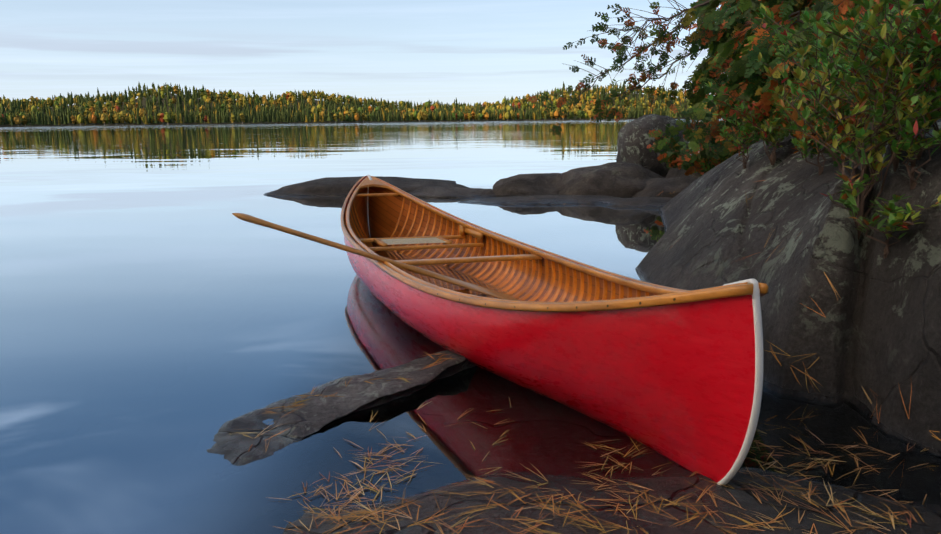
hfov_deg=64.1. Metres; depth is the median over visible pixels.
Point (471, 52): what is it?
sky
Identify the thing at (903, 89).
blueberry shrubs
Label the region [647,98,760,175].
cedar shrubs
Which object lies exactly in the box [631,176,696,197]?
rock
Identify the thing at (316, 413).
flat rock
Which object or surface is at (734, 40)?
tree
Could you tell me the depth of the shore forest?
1101.16 m
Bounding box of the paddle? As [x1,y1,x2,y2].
[232,213,519,300]
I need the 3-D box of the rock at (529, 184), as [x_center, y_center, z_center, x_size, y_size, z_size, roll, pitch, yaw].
[0.962,-1.095,10.423,1.499,0.427,1.165,0,11,1]
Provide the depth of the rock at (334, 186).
10.53 m
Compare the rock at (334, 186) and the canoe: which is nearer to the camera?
the canoe
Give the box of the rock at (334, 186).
[263,176,468,195]
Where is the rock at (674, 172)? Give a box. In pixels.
[665,165,699,177]
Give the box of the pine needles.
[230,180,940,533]
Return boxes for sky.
[0,0,726,110]
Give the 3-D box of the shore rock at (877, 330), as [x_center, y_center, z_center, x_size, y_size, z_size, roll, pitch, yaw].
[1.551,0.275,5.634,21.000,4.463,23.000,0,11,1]
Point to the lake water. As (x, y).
(164, 313)
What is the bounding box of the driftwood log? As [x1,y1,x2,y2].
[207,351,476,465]
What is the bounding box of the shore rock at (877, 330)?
[283,118,940,533]
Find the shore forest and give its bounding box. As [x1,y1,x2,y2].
[0,81,716,126]
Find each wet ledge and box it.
[458,195,620,204]
[594,197,671,208]
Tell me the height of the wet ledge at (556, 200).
0.142 m
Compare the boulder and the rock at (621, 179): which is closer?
the rock at (621, 179)
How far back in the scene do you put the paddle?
3.75 m
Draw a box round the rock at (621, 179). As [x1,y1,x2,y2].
[553,162,663,197]
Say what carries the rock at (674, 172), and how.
on the shore rock at (877, 330)
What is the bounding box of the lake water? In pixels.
[0,119,940,533]
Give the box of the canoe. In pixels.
[341,175,767,484]
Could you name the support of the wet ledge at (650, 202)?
on the shore rock at (877, 330)
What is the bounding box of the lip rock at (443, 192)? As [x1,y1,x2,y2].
[407,186,496,197]
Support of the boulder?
on the shore rock at (877, 330)
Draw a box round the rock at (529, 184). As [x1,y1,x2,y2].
[493,173,560,196]
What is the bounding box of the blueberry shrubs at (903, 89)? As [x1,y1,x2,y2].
[705,0,940,258]
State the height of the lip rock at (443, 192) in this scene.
0.201 m
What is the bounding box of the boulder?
[616,114,688,177]
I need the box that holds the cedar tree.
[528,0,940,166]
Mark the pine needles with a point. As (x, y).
(372, 512)

